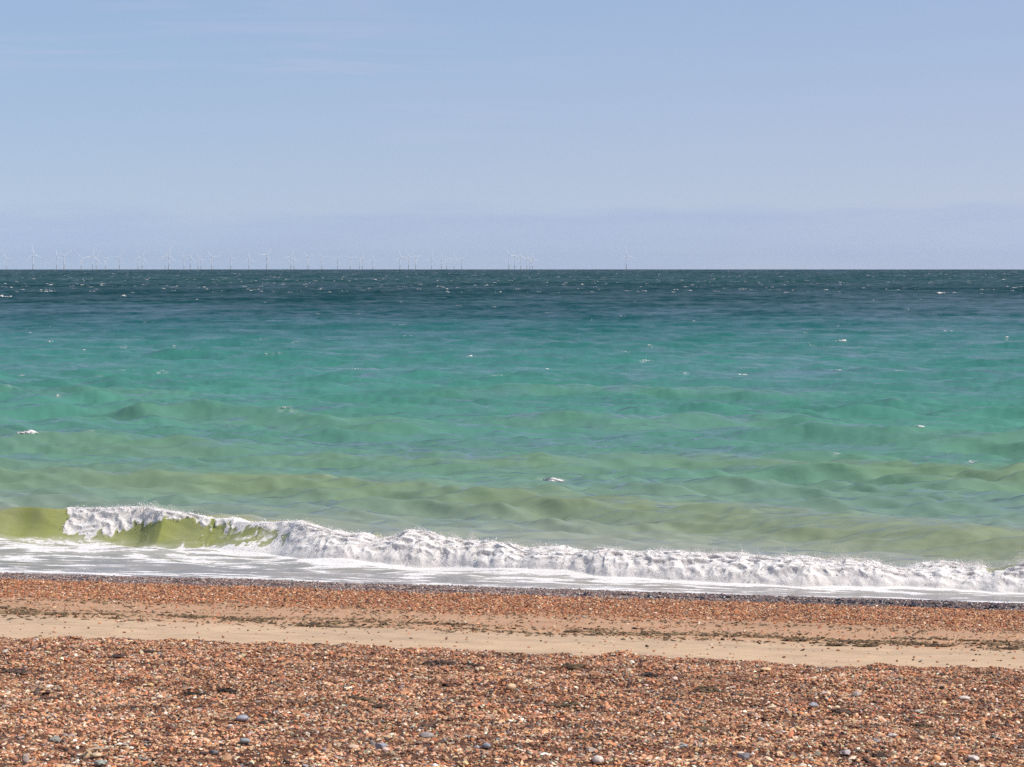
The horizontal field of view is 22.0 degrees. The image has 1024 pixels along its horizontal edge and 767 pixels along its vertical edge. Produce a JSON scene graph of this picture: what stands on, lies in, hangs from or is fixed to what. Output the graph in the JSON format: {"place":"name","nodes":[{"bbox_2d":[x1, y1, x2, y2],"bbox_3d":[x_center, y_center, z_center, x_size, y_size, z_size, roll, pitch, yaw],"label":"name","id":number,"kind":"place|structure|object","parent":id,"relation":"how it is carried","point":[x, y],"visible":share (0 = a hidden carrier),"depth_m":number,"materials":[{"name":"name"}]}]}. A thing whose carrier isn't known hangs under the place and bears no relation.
{"place":"outdoors","nodes":[
{"label":"outdoors","id":0,"kind":"place"},
{"bbox_2d":[0,269,1023,602],"bbox_3d":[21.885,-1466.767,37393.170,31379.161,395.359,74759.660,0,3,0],"label":"sea","id":1,"kind":"structure","parent":0,"point":[722,413],"depth_m":96.16,"materials":[{"name":"liquid"}]},
{"bbox_2d":[162,245,175,268],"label":"wind turbine","id":2,"kind":"object","parent":1,"relation":"in","point":[168,258],"visible":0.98,"depth_m":14230.23,"materials":[{"name":"paint"}]},
{"bbox_2d":[261,247,272,268],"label":"wind turbine","id":3,"kind":"object","parent":1,"relation":"in","point":[266,258],"visible":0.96,"depth_m":14417.19,"materials":[{"name":"paint"}]},
{"bbox_2d":[0,270,1022,481],"bbox_3d":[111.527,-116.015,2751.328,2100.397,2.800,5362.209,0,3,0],"label":"sea foam","id":4,"kind":"object","parent":1,"relation":"on","point":[33,431],"visible":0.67,"depth_m":623.09,"materials":[{"name":"grey"}]},
{"bbox_2d":[62,502,1023,587],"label":"whitewater","id":5,"kind":"structure","parent":1,"relation":"on","point":[796,556],"depth_m":51.51,"materials":[{"name":"grey liquid"}]},
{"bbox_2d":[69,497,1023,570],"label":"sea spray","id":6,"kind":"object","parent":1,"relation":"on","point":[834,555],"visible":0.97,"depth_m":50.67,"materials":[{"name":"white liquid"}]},
{"bbox_2d":[0,577,1023,766],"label":"beach","id":7,"kind":"structure","parent":0,"point":[749,649],"depth_m":35.85,"materials":[{"name":"brown gravel"}]},
{"bbox_2d":[0,667,38,674],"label":"seaweed clump","id":8,"kind":"object","parent":7,"relation":"on","point":[23,671],"visible":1,"depth_m":27.79,"materials":[{"name":"brown plant"}]},
{"bbox_2d":[35,696,61,700],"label":"seaweed clump","id":9,"kind":"object","parent":7,"relation":"on","point":[50,697],"visible":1,"depth_m":24.69,"materials":[{"name":"brown plant"}]},
{"bbox_2d":[48,736,60,743],"bbox_3d":[-3.571,2.783,20.529,0.097,0.067,0.100,0,3,0],"label":"beach stone","id":10,"kind":"object","parent":7,"relation":"on","point":[55,739],"visible":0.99,"depth_m":20.50,"materials":[{"name":"white stone"}]},
{"bbox_2d":[92,752,102,757],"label":"beach stone","id":11,"kind":"object","parent":7,"relation":"on","point":[96,754],"visible":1,"depth_m":18.94,"materials":[{"name":"beige stone"}]},
{"bbox_2d":[94,760,106,765],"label":"beach stone","id":12,"kind":"object","parent":7,"relation":"on","point":[100,762],"visible":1,"depth_m":18.33,"materials":[{"name":"grey stone"}]},
{"bbox_2d":[98,653,126,658],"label":"seaweed clump","id":13,"kind":"object","parent":7,"relation":"on","point":[116,655],"visible":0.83,"depth_m":30.36,"materials":[{"name":"plant"}]},
{"bbox_2d":[143,650,162,652],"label":"seaweed clump","id":14,"kind":"object","parent":7,"relation":"on","point":[150,651],"visible":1,"depth_m":31.12,"materials":[{"name":"plant"}]},
{"bbox_2d":[183,691,209,695],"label":"seaweed clump","id":15,"kind":"object","parent":7,"relation":"on","point":[194,693],"visible":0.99,"depth_m":25.83,"materials":[{"name":"plant"}]},
{"bbox_2d":[209,750,218,754],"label":"beach stone","id":16,"kind":"object","parent":7,"relation":"on","point":[213,752],"visible":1,"depth_m":19.90,"materials":[{"name":"grey stone"}]},
{"bbox_2d":[240,738,249,743],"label":"beach stone","id":17,"kind":"object","parent":7,"relation":"on","point":[244,740],"visible":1,"depth_m":20.46,"materials":[{"name":"white stone"}]},
{"bbox_2d":[295,622,331,626],"bbox_3d":[-2.868,3.507,38.132,0.561,0.078,0.133,0,3,0],"label":"seaweed clump","id":18,"kind":"object","parent":7,"relation":"on","point":[305,625],"visible":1,"depth_m":38.11,"materials":[{"name":"brown plant"}]},
{"bbox_2d":[347,744,358,748],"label":"beach stone","id":19,"kind":"object","parent":7,"relation":"on","point":[351,746],"visible":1,"depth_m":20.40,"materials":[{"name":"beige stone"}]},
{"bbox_2d":[344,695,376,701],"bbox_3d":[-1.476,3.048,25.403,0.353,0.082,0.240,0,3,0],"label":"seaweed clump","id":20,"kind":"object","parent":7,"relation":"on","point":[368,699],"visible":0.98,"depth_m":25.35,"materials":[{"name":"brown plant"}]},
{"bbox_2d":[375,743,386,748],"bbox_3d":[-1.001,2.791,20.256,0.091,0.057,0.079,2,3,34],"label":"beach stone","id":21,"kind":"object","parent":7,"relation":"on","point":[379,745],"visible":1,"depth_m":20.23,"materials":[{"name":"grey stone"}]},
{"bbox_2d":[369,702,393,707],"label":"seaweed clump","id":22,"kind":"object","parent":7,"relation":"on","point":[377,705],"visible":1,"depth_m":24.91,"materials":[{"name":"brown plant"}]},
{"bbox_2d":[419,732,433,737],"bbox_3d":[-0.722,2.964,22.154,0.130,0.065,0.110,0,3,0],"label":"beach stone","id":23,"kind":"object","parent":7,"relation":"on","point":[426,734],"visible":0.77,"depth_m":22.12,"materials":[{"name":"white stone"}]},
{"bbox_2d":[419,722,438,727],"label":"seaweed clump","id":24,"kind":"object","parent":7,"relation":"on","point":[430,724],"visible":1,"depth_m":22.61,"materials":[{"name":"plant"}]},
{"bbox_2d":[420,659,459,666],"bbox_3d":[-0.878,3.268,30.659,0.627,0.098,0.272,0,3,0],"label":"seaweed clump","id":25,"kind":"object","parent":7,"relation":"on","point":[438,662],"visible":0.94,"depth_m":30.65,"materials":[{"name":"plant"}]},
{"bbox_2d":[463,662,484,666],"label":"seaweed clump","id":26,"kind":"object","parent":7,"relation":"on","point":[472,664],"visible":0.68,"depth_m":30.53,"materials":[{"name":"brown plant"}]},
{"bbox_2d":[481,743,490,747],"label":"beach stone","id":27,"kind":"object","parent":7,"relation":"on","point":[486,745],"visible":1,"depth_m":21.12,"materials":[{"name":"grey stone"}]},
{"bbox_2d":[506,683,515,689],"bbox_3d":[-0.009,3.110,26.977,0.098,0.070,0.084,0,3,0],"label":"beach stone","id":28,"kind":"object","parent":7,"relation":"on","point":[510,686],"visible":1,"depth_m":26.95,"materials":[{"name":"beige stone"}]},
{"bbox_2d":[0,636,1023,766],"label":"shingle","id":29,"kind":"object","parent":7,"relation":"on","point":[886,724],"visible":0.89,"depth_m":24.65,"materials":[{"name":"brown gravel"}]},
{"bbox_2d":[22,754,29,763],"bbox_3d":[-3.419,2.639,18.506,0.052,0.076,0.056,0,3,0],"label":"beach stone","id":30,"kind":"object","parent":29,"relation":"on","point":[25,758],"visible":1,"depth_m":18.49,"materials":[{"name":"stone"}]},
{"bbox_2d":[0,596,1023,655],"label":"seaweed wrack","id":31,"kind":"object","parent":7,"relation":"on","point":[336,623],"visible":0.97,"depth_m":38.47,"materials":[{"name":"brown plant"}]},
{"bbox_2d":[0,577,1023,668],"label":"strand shingle","id":32,"kind":"object","parent":7,"relation":"on","point":[47,585],"visible":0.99,"depth_m":42.62,"materials":[{"name":"brown gravel"}]},
{"bbox_2d":[0,571,1023,610],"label":"wet shingle","id":33,"kind":"object","parent":7,"relation":"on","point":[366,586],"visible":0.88,"depth_m":46.98,"materials":[{"name":"grey gravel"}]},
{"bbox_2d":[78,577,1016,609],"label":"dark wet stones","id":34,"kind":"object","parent":7,"relation":"on","point":[838,601],"visible":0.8,"depth_m":44.66,"materials":[{"name":"grey gravel"}]},
{"bbox_2d":[544,702,578,706],"bbox_3d":[0.483,3.107,25.450,0.370,0.069,0.143,0,3,0],"label":"seaweed clump","id":35,"kind":"object","parent":7,"relation":"on","point":[564,704],"visible":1,"depth_m":25.42,"materials":[{"name":"brown plant"}]},
{"bbox_2d":[563,629,581,632],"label":"seaweed clump","id":36,"kind":"object","parent":7,"relation":"on","point":[570,630],"visible":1,"depth_m":37.73,"materials":[{"name":"brown plant"}]},
{"bbox_2d":[561,663,585,669],"bbox_3d":[0.730,3.264,30.382,0.332,0.065,0.245,0,3,0],"label":"seaweed clump","id":37,"kind":"object","parent":7,"relation":"on","point":[573,666],"visible":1,"depth_m":30.37,"materials":[{"name":"brown plant"}]},
{"bbox_2d":[586,747,595,751],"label":"beach stone","id":38,"kind":"object","parent":7,"relation":"on","point":[590,749],"visible":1,"depth_m":21.10,"materials":[{"name":"beige stone"}]},
{"bbox_2d":[592,755,603,763],"bbox_3d":[0.644,2.807,19.642,0.087,0.061,0.065,1,3,26],"label":"beach stone","id":39,"kind":"object","parent":7,"relation":"on","point":[597,759],"visible":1,"depth_m":19.62,"materials":[{"name":"white stone"}]},
{"bbox_2d":[638,671,662,677],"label":"seaweed clump","id":40,"kind":"object","parent":7,"relation":"on","point":[648,674],"visible":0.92,"depth_m":29.15,"materials":[{"name":"black plant"}]},
{"bbox_2d":[660,696,678,700],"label":"seaweed clump","id":41,"kind":"object","parent":7,"relation":"on","point":[663,698],"visible":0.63,"depth_m":26.51,"materials":[{"name":"brown plant"}]},
{"bbox_2d":[690,725,709,731],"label":"seaweed clump","id":42,"kind":"object","parent":7,"relation":"on","point":[703,728],"visible":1,"depth_m":23.05,"materials":[{"name":"brown plant"}]},
{"bbox_2d":[694,686,723,692],"bbox_3d":[2.005,3.138,26.964,0.331,0.070,0.210,1,3,20],"label":"seaweed clump","id":43,"kind":"object","parent":7,"relation":"on","point":[706,689],"visible":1,"depth_m":26.94,"materials":[{"name":"brown plant"}]},
{"bbox_2d":[738,752,750,759],"bbox_3d":[1.820,2.912,20.577,0.102,0.056,0.059,0,3,0],"label":"beach stone","id":44,"kind":"object","parent":7,"relation":"on","point":[745,755],"visible":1,"depth_m":20.56,"materials":[{"name":"grey stone"}]},
{"bbox_2d":[760,667,770,670],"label":"beach stone","id":45,"kind":"object","parent":7,"relation":"on","point":[765,669],"visible":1,"depth_m":30.76,"materials":[{"name":"beige stone"}]},
{"bbox_2d":[781,636,809,640],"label":"seaweed clump","id":46,"kind":"object","parent":7,"relation":"on","point":[793,639],"visible":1,"depth_m":36.69,"materials":[{"name":"brown plant"}]},
{"bbox_2d":[808,702,817,706],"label":"beach stone","id":47,"kind":"object","parent":7,"relation":"on","point":[812,704],"visible":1,"depth_m":24.91,"materials":[{"name":"white stone"}]},
{"bbox_2d":[824,643,848,645],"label":"seaweed clump","id":48,"kind":"object","parent":7,"relation":"on","point":[834,644],"visible":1,"depth_m":36.13,"materials":[{"name":"brown plant"}]},
{"bbox_2d":[830,707,853,715],"bbox_3d":[3.095,3.086,24.752,0.228,0.068,0.210,0,3,-8],"label":"seaweed clump","id":49,"kind":"object","parent":7,"relation":"on","point":[837,711],"visible":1,"depth_m":24.70,"materials":[{"name":"brown plant"}]},
{"bbox_2d":[841,749,850,754],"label":"beach stone","id":50,"kind":"object","parent":7,"relation":"on","point":[846,752],"visible":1,"depth_m":21.01,"materials":[{"name":"white stone"}]},
{"bbox_2d":[852,691,861,696],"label":"beach stone","id":51,"kind":"object","parent":7,"relation":"on","point":[856,693],"visible":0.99,"depth_m":27.13,"materials":[{"name":"white stone"}]},
{"bbox_2d":[852,644,880,646],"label":"seaweed clump","id":52,"kind":"object","parent":7,"relation":"on","point":[864,645],"visible":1,"depth_m":36.09,"materials":[{"name":"brown plant"}]},
{"bbox_2d":[871,750,888,757],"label":"seaweed clump","id":53,"kind":"object","parent":7,"relation":"on","point":[879,754],"visible":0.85,"depth_m":20.85,"materials":[{"name":"brown plant"}]},
{"bbox_2d":[910,722,930,727],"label":"seaweed clump","id":54,"kind":"object","parent":7,"relation":"on","point":[922,725],"visible":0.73,"depth_m":24.08,"materials":[{"name":"brown plant"}]},
{"bbox_2d":[913,642,954,646],"bbox_3d":[5.833,3.608,36.268,0.601,0.075,0.225,0,3,0],"label":"seaweed clump","id":55,"kind":"object","parent":7,"relation":"on","point":[937,644],"visible":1,"depth_m":36.26,"materials":[{"name":"brown plant"}]},
{"bbox_2d":[958,696,969,699],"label":"beach stone","id":56,"kind":"object","parent":7,"relation":"on","point":[964,697],"visible":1,"depth_m":26.73,"materials":[{"name":"white stone"}]},
{"bbox_2d":[967,755,979,760],"bbox_3d":[3.676,2.984,20.944,0.091,0.040,0.083,2,3,34],"label":"beach stone","id":57,"kind":"object","parent":7,"relation":"on","point":[973,757],"visible":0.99,"depth_m":20.92,"materials":[{"name":"white stone"}]},
{"bbox_2d":[998,646,1020,649],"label":"seaweed clump","id":58,"kind":"object","parent":7,"relation":"on","point":[1012,648],"visible":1,"depth_m":35.92,"materials":[{"name":"brown plant"}]},
{"bbox_2d":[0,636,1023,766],"bbox_3d":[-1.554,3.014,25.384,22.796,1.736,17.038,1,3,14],"label":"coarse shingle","id":59,"kind":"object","parent":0,"point":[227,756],"visible":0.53,"depth_m":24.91,"materials":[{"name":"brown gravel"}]},
{"bbox_2d":[87,745,112,751],"bbox_3d":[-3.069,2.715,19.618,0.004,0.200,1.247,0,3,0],"label":"driftwood stick","id":60,"kind":"object","parent":59,"relation":"on","point":[93,748],"visible":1,"depth_m":19.52,"materials":[{"name":"beige wood"}]},
{"bbox_2d":[218,687,237,693],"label":"seaweed clump","id":61,"kind":"object","parent":59,"relation":"on","point":[229,690],"visible":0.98,"depth_m":26.04,"materials":[{"name":"black plant"}]},
{"bbox_2d":[887,732,897,737],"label":"beach stone","id":62,"kind":"object","parent":59,"relation":"on","point":[893,735],"visible":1,"depth_m":22.83,"materials":[{"name":"white stone"}]},
{"bbox_2d":[0,0,1023,268],"label":"sky","id":63,"kind":"structure","parent":0,"point":[681,134],"materials":[{"name":"blue"}]}
]}

